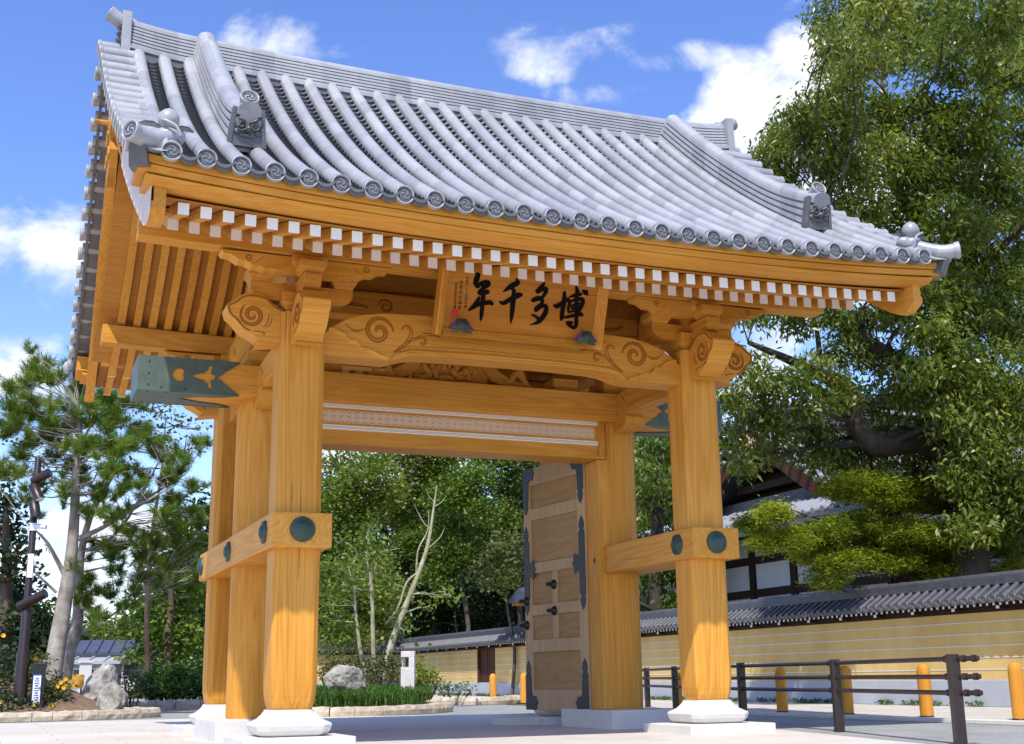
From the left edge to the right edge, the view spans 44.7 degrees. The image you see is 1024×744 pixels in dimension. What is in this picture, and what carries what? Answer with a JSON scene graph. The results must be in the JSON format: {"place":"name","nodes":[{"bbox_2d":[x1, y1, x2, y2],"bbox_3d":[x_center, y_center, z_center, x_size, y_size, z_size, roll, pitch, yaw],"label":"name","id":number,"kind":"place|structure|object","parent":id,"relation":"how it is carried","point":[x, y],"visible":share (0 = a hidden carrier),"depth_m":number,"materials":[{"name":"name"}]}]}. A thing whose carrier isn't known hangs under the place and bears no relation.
{"place":"outdoors","nodes":[
{"label":"outdoors","id":0,"kind":"place"},
{"bbox_2d":[155,704,199,712],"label":"path","id":1,"kind":"structure","parent":0,"point":[179,710],"depth_m":27.41,"materials":[{"name":"grey stone"}]},
{"bbox_2d":[63,674,83,693],"bbox_3d":[-11.677,8.465,33.105,0.520,0.810,0.200,5,-15,-22],"label":"barrier box","id":2,"kind":"object","parent":1,"relation":"on","point":[78,680],"visible":0.47,"depth_m":33.11,"materials":[{"name":"yellow paint"}]},
{"bbox_2d":[78,661,93,692],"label":"gate pier","id":3,"kind":"structure","parent":1,"relation":"on","point":[85,668],"depth_m":35.05,"materials":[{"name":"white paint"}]},
{"bbox_2d":[118,664,154,706],"bbox_3d":[-8.436,6.907,27.451,0.942,0.940,1.760,2,-14,-11],"label":"shrub","id":4,"kind":"object","parent":1,"relation":"on","point":[126,682],"visible":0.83,"depth_m":27.77,"materials":[{"name":"green plant"}]},
{"bbox_2d":[127,653,202,700],"bbox_3d":[-8.236,7.534,30.461,2.506,1.335,1.964,5,-15,-22],"label":"hedge","id":5,"kind":"object","parent":1,"relation":"on","point":[171,681],"visible":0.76,"depth_m":30.08,"materials":[{"name":"green plant"}]},
{"bbox_2d":[125,699,204,708],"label":"bed kerb","id":6,"kind":"structure","parent":1,"relation":"on","point":[183,704],"depth_m":29.12,"materials":[{"name":"stone"}]},
{"bbox_2d":[128,695,525,705],"bbox_3d":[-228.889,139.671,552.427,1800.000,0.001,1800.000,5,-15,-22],"label":"ground","id":7,"kind":"structure","parent":0,"point":[504,704],"depth_m":29.84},
{"bbox_2d":[0,677,96,712],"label":"soil bank","id":8,"kind":"structure","parent":7,"relation":"on","point":[79,701],"depth_m":22.77,"materials":[{"name":"brown soil"}]},
{"bbox_2d":[0,641,45,711],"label":"shrub","id":9,"kind":"object","parent":8,"relation":"on","point":[3,661],"visible":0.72,"depth_m":22.49,"materials":[{"name":"green plant"}]},
{"bbox_2d":[0,465,50,677],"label":"broadleaf tree","id":10,"kind":"object","parent":8,"relation":"on","point":[10,561],"visible":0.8,"depth_m":26.93,"materials":[{"name":"green plant"}]},
{"bbox_2d":[13,457,52,706],"bbox_3d":[-8.690,3.878,22.676,0.590,4.740,0.476,5,-15,-22],"label":"lamp pole","id":11,"kind":"object","parent":8,"relation":"on","point":[27,602],"visible":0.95,"depth_m":22.53,"materials":[{"name":"brown metal"}]},
{"bbox_2d":[0,633,77,709],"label":"flowering shrub","id":12,"kind":"object","parent":8,"relation":"on","point":[56,686],"visible":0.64,"depth_m":22.92,"materials":[{"name":"green plant"}]},
{"bbox_2d":[0,338,179,681],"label":"pine tree","id":13,"kind":"object","parent":8,"relation":"on","point":[50,429],"visible":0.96,"depth_m":25.41,"materials":[{"name":"green plant"}]},
{"bbox_2d":[82,663,117,700],"bbox_3d":[-8.084,6.170,24.409,0.697,0.912,0.567,5,-15,-22],"label":"boulder","id":14,"kind":"object","parent":8,"relation":"on","point":[100,678],"visible":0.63,"depth_m":24.25,"materials":[{"name":"grey stone"}]},
{"bbox_2d":[0,400,212,675],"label":"broadleaf tree","id":15,"kind":"object","parent":8,"relation":"on","point":[152,409],"visible":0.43,"depth_m":31.01,"materials":[{"name":"green plant"}]},
{"bbox_2d":[96,681,127,709],"bbox_3d":[-7.377,6.066,22.915,0.541,0.743,0.435,-1,-14,1],"label":"boulder","id":16,"kind":"object","parent":8,"relation":"on","point":[112,695],"visible":0.73,"depth_m":22.81,"materials":[{"name":"grey stone"}]},
{"bbox_2d":[62,415,212,679],"bbox_3d":[-7.993,3.654,27.219,3.634,5.932,4.556,5,-15,-22],"label":"pine tree","id":17,"kind":"object","parent":8,"relation":"on","point":[175,527],"visible":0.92,"depth_m":26.89,"materials":[{"name":"green plant"}]},
{"bbox_2d":[13,585,90,677],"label":"background tree","id":18,"kind":"object","parent":7,"relation":"on","point":[40,622],"visible":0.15,"depth_m":65.39,"materials":[{"name":"green plant"}]},
{"bbox_2d":[15,600,113,670],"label":"background tree","id":19,"kind":"object","parent":7,"relation":"on","point":[81,638],"visible":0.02,"depth_m":68.45,"materials":[{"name":"green plant"}]},
{"bbox_2d":[40,656,129,691],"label":"house","id":20,"kind":"structure","parent":7,"relation":"on","point":[98,663],"depth_m":50.79,"materials":[{"name":"white paint"}]},
{"bbox_2d":[73,668,94,674],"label":"window","id":21,"kind":"structure","parent":20,"relation":"in","point":[76,670],"depth_m":50.62,"materials":[{"name":"glass"}]},
{"bbox_2d":[69,610,129,690],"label":"background tree","id":22,"kind":"object","parent":7,"relation":"on","point":[84,622],"depth_m":73.25,"materials":[{"name":"green plant"}]},
{"bbox_2d":[85,602,149,694],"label":"background tree","id":23,"kind":"object","parent":7,"relation":"on","point":[114,635],"visible":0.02,"depth_m":68.98,"materials":[{"name":"green plant"}]},
{"bbox_2d":[75,639,162,690],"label":"house","id":24,"kind":"structure","parent":7,"relation":"on","point":[95,648],"depth_m":54.75,"materials":[{"name":"white paint"}]},
{"bbox_2d":[123,661,144,675],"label":"window","id":25,"kind":"structure","parent":24,"relation":"in","point":[142,669],"depth_m":54.70,"materials":[{"name":"grey glass"}]},
{"bbox_2d":[109,554,206,673],"bbox_3d":[-8.989,6.449,32.379,2.975,3.519,2.589,5,-15,-22],"label":"broadleaf tree","id":26,"kind":"object","parent":7,"relation":"on","point":[164,647],"visible":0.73,"depth_m":31.95,"materials":[{"name":"green plant"}]},
{"bbox_2d":[111,595,204,663],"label":"background tree","id":27,"kind":"object","parent":7,"relation":"on","point":[132,624],"depth_m":68.63,"materials":[{"name":"green plant"}]},
{"bbox_2d":[133,486,210,692],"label":"woodland tree","id":28,"kind":"object","parent":7,"relation":"on","point":[198,610],"visible":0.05,"depth_m":61.51,"materials":[{"name":"green plant"}]},
{"bbox_2d":[316,639,401,686],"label":"shrub","id":29,"kind":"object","parent":7,"relation":"on","point":[380,648],"depth_m":50.63,"materials":[{"name":"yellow plant"}]},
{"bbox_2d":[318,472,414,638],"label":"woodland tree","id":30,"kind":"object","parent":7,"relation":"on","point":[326,552],"visible":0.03,"depth_m":58.94,"materials":[{"name":"green plant"}]},
{"bbox_2d":[317,540,425,667],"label":"woodland tree","id":31,"kind":"object","parent":7,"relation":"on","point":[383,616],"visible":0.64,"depth_m":40.93,"materials":[{"name":"green plant"}]},
{"bbox_2d":[321,450,424,664],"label":"woodland tree","id":32,"kind":"object","parent":7,"relation":"on","point":[361,483],"visible":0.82,"depth_m":46.98,"materials":[{"name":"green plant"}]},
{"bbox_2d":[362,453,481,635],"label":"woodland tree","id":33,"kind":"object","parent":7,"relation":"on","point":[414,536],"visible":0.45,"depth_m":53.65,"materials":[{"name":"green plant"}]},
{"bbox_2d":[374,459,523,638],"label":"woodland tree","id":34,"kind":"object","parent":7,"relation":"on","point":[389,536],"visible":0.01,"depth_m":62.84,"materials":[{"name":"green plant"}]},
{"bbox_2d":[380,542,524,638],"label":"woodland tree","id":35,"kind":"object","parent":7,"relation":"on","point":[490,611],"visible":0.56,"depth_m":53.32,"materials":[{"name":"green plant"}]},
{"bbox_2d":[408,458,521,630],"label":"woodland tree","id":36,"kind":"object","parent":7,"relation":"on","point":[458,536],"visible":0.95,"depth_m":47.11,"materials":[{"name":"green plant"}]},
{"bbox_2d":[452,517,523,694],"bbox_3d":[-0.285,7.235,37.624,3.065,5.520,3.998,-2,-14,6],"label":"woodland tree","id":37,"kind":"object","parent":7,"relation":"on","point":[509,570],"visible":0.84,"depth_m":37.40,"materials":[{"name":"green plant"}]},
{"bbox_2d":[455,457,539,625],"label":"woodland tree","id":38,"kind":"object","parent":7,"relation":"on","point":[512,492],"visible":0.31,"depth_m":51.81,"materials":[{"name":"green plant"}]},
{"bbox_2d":[478,488,524,629],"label":"woodland tree","id":39,"kind":"object","parent":7,"relation":"on","point":[521,581],"depth_m":63.21,"materials":[{"name":"green plant"}]},
{"bbox_2d":[633,419,727,530],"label":"evergreen tree","id":40,"kind":"object","parent":7,"relation":"on","point":[642,459],"visible":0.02,"depth_m":43.51,"materials":[{"name":"green plant"}]},
{"bbox_2d":[633,436,731,611],"bbox_3d":[3.935,4.953,33.527,3.875,7.672,4.535,-4,-14,12],"label":"weeping tree","id":41,"kind":"object","parent":7,"relation":"on","point":[657,597],"visible":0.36,"depth_m":33.23,"materials":[{"name":"green plant"}]},
{"bbox_2d":[393,569,1023,706],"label":"earthen wall","id":42,"kind":"structure","parent":7,"relation":"on","point":[981,616],"depth_m":23.48,"materials":[{"name":"yellow paint"}]},
{"bbox_2d":[477,648,494,682],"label":"wooden door","id":43,"kind":"structure","parent":42,"relation":"in","point":[485,657],"depth_m":40.60,"materials":[{"name":"brown wood"}]},
{"bbox_2d":[718,396,755,460],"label":"evergreen tree","id":44,"kind":"object","parent":7,"relation":"on","point":[723,458],"visible":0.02,"depth_m":46.47,"materials":[{"name":"green plant"}]},
{"bbox_2d":[716,0,1023,577],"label":"broadleaf tree","id":45,"kind":"object","parent":7,"relation":"on","point":[973,416],"visible":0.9,"depth_m":23.92,"materials":[{"name":"green plant"}]},
{"bbox_2d":[724,464,1023,594],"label":"yew tree","id":46,"kind":"object","parent":7,"relation":"on","point":[892,546],"visible":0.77,"depth_m":23.54,"materials":[{"name":"green plant"}]},
{"bbox_2d":[855,369,934,411],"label":"evergreen tree","id":47,"kind":"object","parent":7,"relation":"on","point":[878,393],"depth_m":47.49,"materials":[{"name":"green plant"}]},
{"bbox_2d":[0,714,920,743],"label":"paving","id":48,"kind":"structure","parent":0,"point":[444,729],"depth_m":14.16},
{"bbox_2d":[63,7,960,743],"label":"temple gate","id":49,"kind":"structure","parent":48,"relation":"on","point":[271,245],"depth_m":13.97,"materials":[{"name":"wood"}]},
{"bbox_2d":[431,267,608,349],"bbox_3d":[0.124,-0.795,13.301,1.924,0.953,0.456,5,-15,-22],"label":"name plaque","id":50,"kind":"object","parent":49,"relation":"hanging from","point":[475,304],"visible":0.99,"depth_m":13.31,"materials":[{"name":"brown wood"}]},
{"bbox_2d":[519,462,591,709],"bbox_3d":[0.534,2.781,16.367,0.219,3.226,1.532,7,-16,-29],"label":"door","id":51,"kind":"structure","parent":49,"relation":"in","point":[556,624],"depth_m":16.34,"materials":[{"name":"brown wood"}]},
{"bbox_2d":[0,0,1023,627],"label":"sky","id":52,"kind":"structure","parent":0,"point":[696,61],"materials":[{"name":"blue"}]},
{"bbox_2d":[13,698,1023,743],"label":"road","id":53,"kind":"structure","parent":0,"point":[923,732],"depth_m":14.27,"materials":[{"name":"grey asphalt"}]},
{"bbox_2d":[0,706,160,722],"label":"bed kerb","id":54,"kind":"structure","parent":53,"relation":"on","point":[96,714],"depth_m":21.48,"materials":[{"name":"stone"}]},
{"bbox_2d":[321,574,370,674],"bbox_3d":[-3.672,5.530,27.324,1.202,2.233,1.505,1,-14,-5],"label":"slender tree","id":55,"kind":"object","parent":53,"relation":"on","point":[343,622],"visible":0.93,"depth_m":27.39,"materials":[{"name":"green plant"}]},
{"bbox_2d":[312,702,453,716],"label":"bed kerb","id":56,"kind":"structure","parent":53,"relation":"on","point":[406,709],"depth_m":21.64,"materials":[{"name":"stone"}]},
{"bbox_2d":[319,510,402,671],"bbox_3d":[-3.270,4.626,26.335,1.700,3.362,1.940,5,-15,-22],"label":"slender tree","id":57,"kind":"object","parent":56,"relation":"on","point":[342,542],"visible":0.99,"depth_m":26.29,"materials":[{"name":"green plant"}]},
{"bbox_2d":[314,703,428,706],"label":"bed soil","id":58,"kind":"structure","parent":56,"relation":"in","point":[375,705],"depth_m":22.35,"materials":[{"name":"brown soil"}]},
{"bbox_2d":[317,646,365,684],"bbox_3d":[-3.567,6.115,25.355,1.314,1.034,1.032,5,-15,-22],"label":"shrub","id":59,"kind":"object","parent":58,"relation":"on","point":[334,662],"visible":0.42,"depth_m":25.37,"materials":[{"name":"green plant"}]},
{"bbox_2d":[324,664,366,692],"bbox_3d":[-3.129,5.800,23.297,0.824,0.644,0.573,10,-18,-39],"label":"boulder","id":60,"kind":"object","parent":58,"relation":"on","point":[339,676],"visible":0.65,"depth_m":23.06,"materials":[{"name":"grey stone"}]},
{"bbox_2d":[313,683,434,706],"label":"grass","id":61,"kind":"structure","parent":58,"relation":"on","point":[394,694],"depth_m":22.14,"materials":[{"name":"green plant"}]},
{"bbox_2d":[401,651,415,688],"bbox_3d":[-1.986,5.788,23.839,0.260,0.860,0.260,-1,-14,1],"label":"granite marker","id":62,"kind":"object","parent":61,"relation":"on","point":[408,672],"visible":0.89,"depth_m":23.74,"materials":[{"name":"white stone"}]},
{"bbox_2d":[357,645,401,686],"bbox_3d":[-2.729,6.048,25.167,1.557,1.055,1.290,5,-15,-22],"label":"shrub","id":63,"kind":"object","parent":58,"relation":"on","point":[377,667],"visible":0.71,"depth_m":25.24,"materials":[{"name":"green plant"}]},
{"bbox_2d":[416,653,447,696],"bbox_3d":[-1.762,6.057,24.966,0.930,0.974,1.436,5,-15,-22],"label":"shrub","id":64,"kind":"object","parent":58,"relation":"on","point":[420,672],"visible":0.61,"depth_m":24.77,"materials":[{"name":"green plant"}]},
{"bbox_2d":[373,486,470,678],"bbox_3d":[-1.999,4.610,27.456,2.188,4.204,1.508,0,-14,-2],"label":"slender tree","id":65,"kind":"object","parent":53,"relation":"on","point":[400,618],"visible":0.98,"depth_m":27.10,"materials":[{"name":"beige plant"}]},
{"bbox_2d":[434,677,477,696],"bbox_3d":[-1.432,7.673,30.285,1.248,0.608,0.630,-5,-14,16],"label":"shrub","id":66,"kind":"object","parent":53,"relation":"on","point":[456,686],"visible":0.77,"depth_m":30.27,"materials":[{"name":"green plant"}]},
{"bbox_2d":[426,695,519,704],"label":"bed kerb","id":67,"kind":"structure","parent":53,"relation":"on","point":[504,699],"depth_m":29.22,"materials":[{"name":"stone"}]},
{"bbox_2d":[489,674,496,696],"bbox_3d":[-0.453,7.536,29.685,0.176,0.668,0.176,5,-15,-22],"label":"bollard","id":68,"kind":"object","parent":53,"relation":"on","point":[492,685],"visible":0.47,"depth_m":29.64,"materials":[{"name":"orange plastic"}]},
{"bbox_2d":[520,673,525,703],"bbox_3d":[0.271,7.106,27.979,0.176,0.668,0.176,5,-15,-22],"label":"bollard","id":69,"kind":"object","parent":53,"relation":"on","point":[523,688],"visible":0.79,"depth_m":27.91,"materials":[{"name":"orange plastic"}]},
{"bbox_2d":[642,654,982,743],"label":"railing","id":70,"kind":"object","parent":53,"relation":"on","point":[955,692],"visible":0.95,"depth_m":13.05,"materials":[{"name":"black metal"}]},
{"bbox_2d":[748,711,1023,725],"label":"road kerb","id":71,"kind":"structure","parent":53,"relation":"on","point":[947,720],"depth_m":16.10,"materials":[{"name":"concrete"}]},
{"bbox_2d":[433,695,1023,720],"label":"sidewalk","id":72,"kind":"structure","parent":0,"point":[998,713],"depth_m":19.47,"materials":[{"name":"grey concrete"}]},
{"bbox_2d":[509,588,524,605],"bbox_3d":[1.091,7.813,35.895,1.900,3.120,1.560,5,-15,-22],"label":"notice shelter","id":73,"kind":"object","parent":72,"relation":"on","point":[517,596],"visible":0.07,"depth_m":36.03,"materials":[{"name":"grey wood"}]},
{"bbox_2d":[678,670,682,704],"bbox_3d":[2.892,5.550,21.798,0.176,0.668,0.176,5,-15,-22],"label":"bollard","id":74,"kind":"object","parent":72,"relation":"on","point":[680,691],"visible":0.09,"depth_m":21.73,"materials":[{"name":"orange plastic"}]},
{"bbox_2d":[441,692,983,706],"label":"weeds","id":75,"kind":"object","parent":72,"relation":"on","point":[761,699],"visible":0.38,"depth_m":24.35,"materials":[{"name":"green plant"}]},
{"bbox_2d":[775,667,788,711],"bbox_3d":[4.100,4.832,18.950,0.176,0.668,0.176,5,-15,-22],"label":"bollard","id":76,"kind":"object","parent":72,"relation":"on","point":[782,701],"visible":0.84,"depth_m":18.88,"materials":[{"name":"orange plastic"}]},
{"bbox_2d":[840,665,853,714],"bbox_3d":[4.704,4.473,17.524,0.176,0.668,0.176,5,-15,-22],"label":"bollard","id":77,"kind":"object","parent":72,"relation":"on","point":[848,705],"visible":0.77,"depth_m":17.44,"materials":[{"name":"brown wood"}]},
{"bbox_2d":[916,664,933,716],"bbox_3d":[5.326,4.104,16.059,0.176,0.668,0.176,5,-15,-22],"label":"bollard","id":78,"kind":"object","parent":72,"relation":"on","point":[926,705],"visible":0.88,"depth_m":15.99,"materials":[{"name":"orange plastic"}]},
{"bbox_2d":[1008,661,1023,719],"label":"bollard","id":79,"kind":"object","parent":72,"relation":"on","point":[1016,679],"visible":0.92,"depth_m":14.56,"materials":[{"name":"orange plastic"}]},
{"bbox_2d":[637,399,1023,611],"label":"temple hall","id":80,"kind":"structure","parent":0,"point":[750,575],"depth_m":32.79,"materials":[{"name":"white paint"}]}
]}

